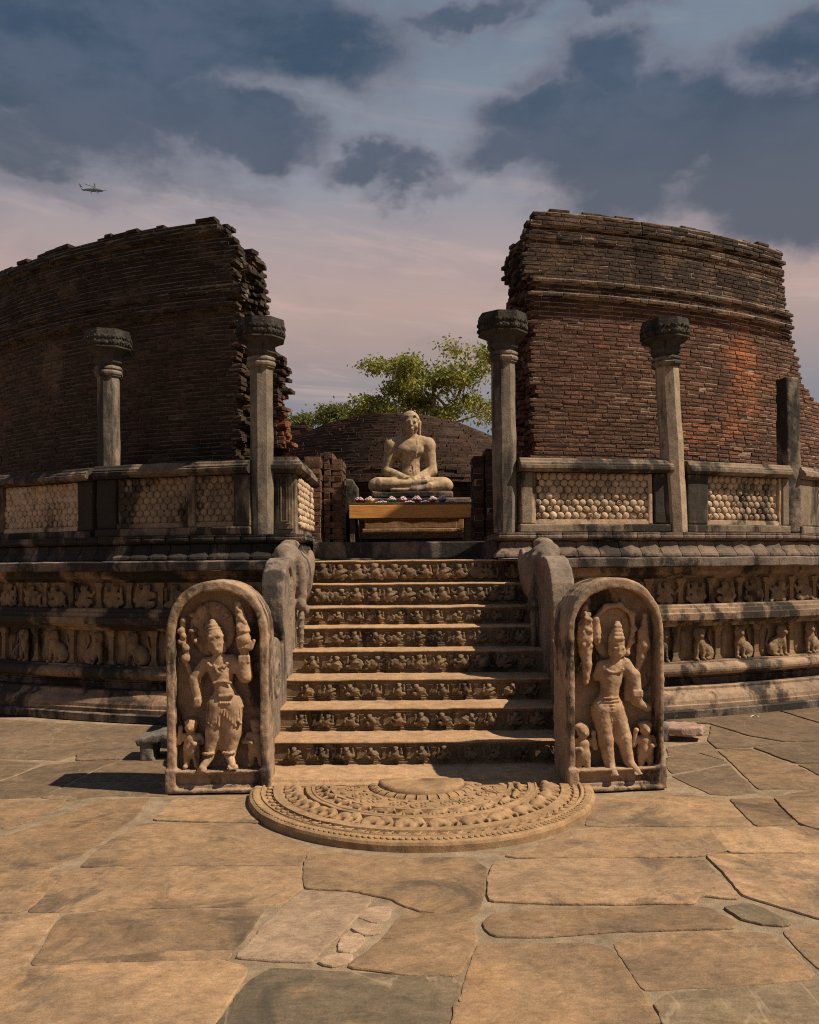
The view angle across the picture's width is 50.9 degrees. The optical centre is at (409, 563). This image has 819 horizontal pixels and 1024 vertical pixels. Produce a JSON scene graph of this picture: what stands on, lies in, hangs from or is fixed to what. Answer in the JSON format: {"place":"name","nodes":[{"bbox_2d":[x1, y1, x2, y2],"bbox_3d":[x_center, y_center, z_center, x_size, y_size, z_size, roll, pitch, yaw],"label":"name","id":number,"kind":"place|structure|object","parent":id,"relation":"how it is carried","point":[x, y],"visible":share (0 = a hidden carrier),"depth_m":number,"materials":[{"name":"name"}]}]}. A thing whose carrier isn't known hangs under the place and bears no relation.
{"place":"outdoors","nodes":[
{"label":"outdoors","id":0,"kind":"place"},
{"bbox_2d":[79,183,105,193],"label":"helicopter","id":1,"kind":"object","parent":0,"point":[94,189],"visible":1,"depth_m":619.14,"materials":[{"name":"grey paint"}]},
{"bbox_2d":[0,570,221,717],"bbox_3d":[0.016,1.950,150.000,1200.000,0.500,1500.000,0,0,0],"label":"ground","id":2,"kind":"structure","parent":0,"point":[5,715],"depth_m":9.79,"materials":[{"name":"brown stone"}]},
{"bbox_2d":[290,425,313,437],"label":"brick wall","id":3,"kind":"structure","parent":2,"relation":"on","point":[297,430],"depth_m":26.00,"materials":[{"name":"brown brick"}]},
{"bbox_2d":[284,410,322,427],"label":"tree","id":4,"kind":"object","parent":2,"relation":"on","point":[306,418],"visible":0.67,"depth_m":58.86,"materials":[{"name":"green plant"}]},
{"bbox_2d":[305,396,352,424],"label":"tree","id":5,"kind":"object","parent":2,"relation":"on","point":[327,414],"visible":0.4,"depth_m":58.87,"materials":[{"name":"green plant"}]},
{"bbox_2d":[331,333,491,433],"bbox_3d":[0.667,-4.028,35.941,8.120,11.246,4.374,0,0,0],"label":"tree","id":6,"kind":"object","parent":2,"relation":"on","point":[409,389],"visible":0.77,"depth_m":35.37,"materials":[{"name":"green plant"}]},
{"bbox_2d":[0,216,297,547],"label":"brick wall","id":7,"kind":"structure","parent":0,"point":[176,302],"depth_m":10.42,"materials":[{"name":"brown brick"}]},
{"bbox_2d":[0,707,818,1023],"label":"pavement","id":8,"kind":"structure","parent":0,"point":[132,891],"depth_m":4.04,"materials":[{"name":"beige stone"}]},
{"bbox_2d":[135,727,166,760],"bbox_3d":[-2.041,1.490,7.209,0.443,0.292,0.309,0,0,0],"label":"stone bench","id":9,"kind":"object","parent":8,"relation":"on","point":[149,743],"visible":0.71,"depth_m":7.07,"materials":[{"name":"grey stone"}]},
{"bbox_2d":[165,579,274,793],"bbox_3d":[-1.356,0.863,6.193,0.746,1.506,0.396,0,0,-2],"label":"guardstone","id":10,"kind":"object","parent":8,"relation":"on","point":[220,683],"visible":1,"depth_m":6.08,"materials":[{"name":"stone"}]},
{"bbox_2d":[261,540,314,737],"bbox_3d":[-1.106,0.687,7.687,0.366,1.844,2.534,0,0,0],"label":"balustrade","id":11,"kind":"object","parent":8,"relation":"on","point":[287,579],"visible":0.56,"depth_m":7.59,"materials":[{"name":"stone"}]},
{"bbox_2d":[0,532,818,724],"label":"terrace platform","id":12,"kind":"structure","parent":8,"relation":"on","point":[83,627],"depth_m":9.19,"materials":[{"name":"stone"}]},
{"bbox_2d":[0,468,98,539],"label":"stone balustrade","id":13,"kind":"object","parent":12,"relation":"on","point":[51,504],"visible":1,"depth_m":9.75,"materials":[{"name":"beige stone"}]},
{"bbox_2d":[83,327,132,465],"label":"stone column","id":14,"kind":"structure","parent":12,"relation":"on","point":[109,349],"depth_m":9.46,"materials":[{"name":"grey stone"}]},
{"bbox_2d":[91,460,251,536],"bbox_3d":[-2.522,-0.683,9.175,1.855,0.779,0.263,0,0,15],"label":"stone balustrade","id":15,"kind":"object","parent":12,"relation":"on","point":[183,498],"visible":0.98,"depth_m":9.13,"materials":[{"name":"beige stone"}]},
{"bbox_2d":[236,315,285,534],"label":"stone column","id":16,"kind":"structure","parent":12,"relation":"on","point":[261,338],"depth_m":8.87,"materials":[{"name":"grey stone"}]},
{"bbox_2d":[270,457,317,535],"bbox_3d":[-1.281,-0.716,9.773,0.336,0.822,1.699,0,0,0],"label":"carved post","id":17,"kind":"object","parent":12,"relation":"on","point":[295,479],"visible":1,"depth_m":9.00,"materials":[{"name":"stone"}]},
{"bbox_2d":[304,452,346,541],"bbox_3d":[-1.054,-0.805,10.867,0.478,1.159,0.870,0,0,0],"label":"brick jamb","id":18,"kind":"object","parent":12,"relation":"on","point":[329,487],"visible":0.81,"depth_m":10.66,"materials":[{"name":"brown brick"}]},
{"bbox_2d":[345,479,358,541],"bbox_3d":[-0.820,-0.705,12.000,0.240,0.955,0.252,0,0,0],"label":"stone stele","id":19,"kind":"object","parent":12,"relation":"on","point":[352,492],"visible":0.36,"depth_m":11.88,"materials":[{"name":"grey stone"}]},
{"bbox_2d":[286,413,491,541],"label":"brick dome","id":20,"kind":"structure","parent":12,"relation":"on","point":[356,444],"depth_m":15.88,"materials":[{"name":"brown brick"}]},
{"bbox_2d":[349,502,471,541],"bbox_3d":[0.026,-0.534,11.702,1.668,0.585,0.367,0,0,0],"label":"offering table","id":21,"kind":"object","parent":12,"relation":"on","point":[410,510],"visible":0.8,"depth_m":11.52,"materials":[{"name":"brown wood"}]},
{"bbox_2d":[355,497,363,502],"bbox_3d":[-0.681,-0.863,11.640,0.123,0.085,0.128,0,0,-28],"label":"offering bowl","id":22,"kind":"object","parent":21,"relation":"on","point":[358,499],"visible":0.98,"depth_m":11.60,"materials":[{"name":"red ceramic"}]},
{"bbox_2d":[365,496,373,502],"bbox_3d":[-0.544,-0.872,11.667,0.137,0.100,0.132,0,0,0],"label":"offering bowl","id":23,"kind":"object","parent":21,"relation":"on","point":[369,499],"visible":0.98,"depth_m":11.63,"materials":[{"name":"yellow ceramic"}]},
{"bbox_2d":[387,496,395,502],"bbox_3d":[-0.237,-0.872,11.640,0.118,0.095,0.114,0,0,-19],"label":"offering bowl","id":24,"kind":"object","parent":21,"relation":"on","point":[391,499],"visible":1,"depth_m":11.61,"materials":[{"name":"green ceramic"}]},
{"bbox_2d":[399,496,406,502],"bbox_3d":[-0.086,-0.872,11.669,0.110,0.094,0.111,0,0,0],"label":"offering bowl","id":25,"kind":"object","parent":21,"relation":"on","point":[402,499],"visible":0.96,"depth_m":11.64,"materials":[{"name":"red ceramic"}]},
{"bbox_2d":[412,496,421,501],"bbox_3d":[0.100,-0.875,11.639,0.134,0.097,0.134,0,0,0],"label":"offering bowl","id":26,"kind":"object","parent":21,"relation":"on","point":[417,499],"visible":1,"depth_m":11.60,"materials":[{"name":"ceramic"}]},
{"bbox_2d":[428,496,436,501],"bbox_3d":[0.317,-0.876,11.670,0.124,0.096,0.126,0,0,0],"label":"offering bowl","id":27,"kind":"object","parent":21,"relation":"on","point":[432,499],"visible":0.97,"depth_m":11.63,"materials":[{"name":"ceramic"}]},
{"bbox_2d":[437,496,446,501],"bbox_3d":[0.444,-0.877,11.641,0.134,0.096,0.126,0,0,0],"label":"offering bowl","id":28,"kind":"object","parent":21,"relation":"on","point":[441,499],"visible":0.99,"depth_m":11.60,"materials":[{"name":"blue ceramic"}]},
{"bbox_2d":[360,491,470,541],"bbox_3d":[0.086,-0.629,12.510,1.552,0.786,1.185,0,0,0],"label":"statue seat","id":29,"kind":"object","parent":12,"relation":"on","point":[421,530],"visible":0.61,"depth_m":11.98,"materials":[{"name":"stone"}]},
{"bbox_2d":[368,411,452,491],"bbox_3d":[0.014,-1.618,12.370,1.214,1.229,0.597,0,0,0],"label":"seated statue","id":30,"kind":"object","parent":29,"relation":"on","point":[410,449],"visible":0.97,"depth_m":12.38,"materials":[{"name":"stone"}]},
{"bbox_2d":[470,449,495,540],"bbox_3d":[0.997,-0.822,10.670,0.465,1.155,0.570,0,0,0],"label":"brick jamb","id":31,"kind":"object","parent":12,"relation":"on","point":[482,522],"visible":0.67,"depth_m":10.50,"materials":[{"name":"brown brick"}]},
{"bbox_2d":[477,309,527,532],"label":"stone column","id":32,"kind":"structure","parent":12,"relation":"on","point":[501,332],"depth_m":8.84,"materials":[{"name":"grey stone"}]},
{"bbox_2d":[516,458,674,531],"bbox_3d":[1.961,-0.719,9.098,1.728,0.779,0.262,0,0,-12],"label":"stone balustrade","id":33,"kind":"object","parent":12,"relation":"on","point":[586,495],"visible":1,"depth_m":9.05,"materials":[{"name":"beige stone"}]},
{"bbox_2d":[639,316,689,531],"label":"stone column","id":34,"kind":"structure","parent":12,"relation":"on","point":[662,338],"depth_m":9.19,"materials":[{"name":"grey stone"}]},
{"bbox_2d":[684,461,793,532],"bbox_3d":[3.651,-0.733,9.612,1.479,0.780,0.261,0,0,-23],"label":"stone balustrade","id":35,"kind":"object","parent":12,"relation":"on","point":[722,497],"visible":0.99,"depth_m":9.57,"materials":[{"name":"beige stone"}]},
{"bbox_2d":[775,377,801,532],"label":"stone pillar","id":36,"kind":"structure","parent":12,"relation":"on","point":[787,422],"depth_m":9.91,"materials":[{"name":"grey stone"}]},
{"bbox_2d":[800,467,818,533],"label":"stone balustrade","id":37,"kind":"object","parent":12,"relation":"on","point":[809,477],"visible":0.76,"depth_m":10.08,"materials":[{"name":"beige stone"}]},
{"bbox_2d":[272,541,561,787],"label":"staircase","id":38,"kind":"structure","parent":8,"relation":"on","point":[416,660],"depth_m":7.58,"materials":[{"name":"stone"}]},
{"bbox_2d":[248,778,594,852],"bbox_3d":[0.083,1.557,5.402,2.368,0.129,1.244,0,0,0],"label":"moonstone","id":39,"kind":"object","parent":8,"relation":"on","point":[419,815],"visible":1,"depth_m":5.31,"materials":[{"name":"stone"}]},
{"bbox_2d":[518,537,573,701],"bbox_3d":[1.252,0.667,7.689,0.362,1.846,2.526,0,0,0],"label":"stair baluster","id":40,"kind":"object","parent":8,"relation":"on","point":[546,578],"visible":0.45,"depth_m":7.79,"materials":[{"name":"stone"}]},
{"bbox_2d":[553,577,666,791],"bbox_3d":[1.433,0.844,6.183,0.731,1.500,0.409,0,0,-7],"label":"guardstone","id":41,"kind":"object","parent":8,"relation":"on","point":[608,710],"visible":0.98,"depth_m":6.07,"materials":[{"name":"stone"}]},
{"bbox_2d":[664,721,705,741],"bbox_3d":[2.435,1.517,7.803,0.493,0.167,0.326,0,0,0],"label":"stone bench","id":42,"kind":"object","parent":8,"relation":"on","point":[688,729],"visible":0.81,"depth_m":7.67,"materials":[{"name":"pink stone"}]},
{"bbox_2d":[0,0,818,562],"label":"sky","id":43,"kind":"structure","parent":0,"point":[383,162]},
{"bbox_2d":[501,209,818,540],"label":"brick wall","id":44,"kind":"structure","parent":0,"point":[589,294],"depth_m":10.25,"materials":[{"name":"brown brick"}]}
]}

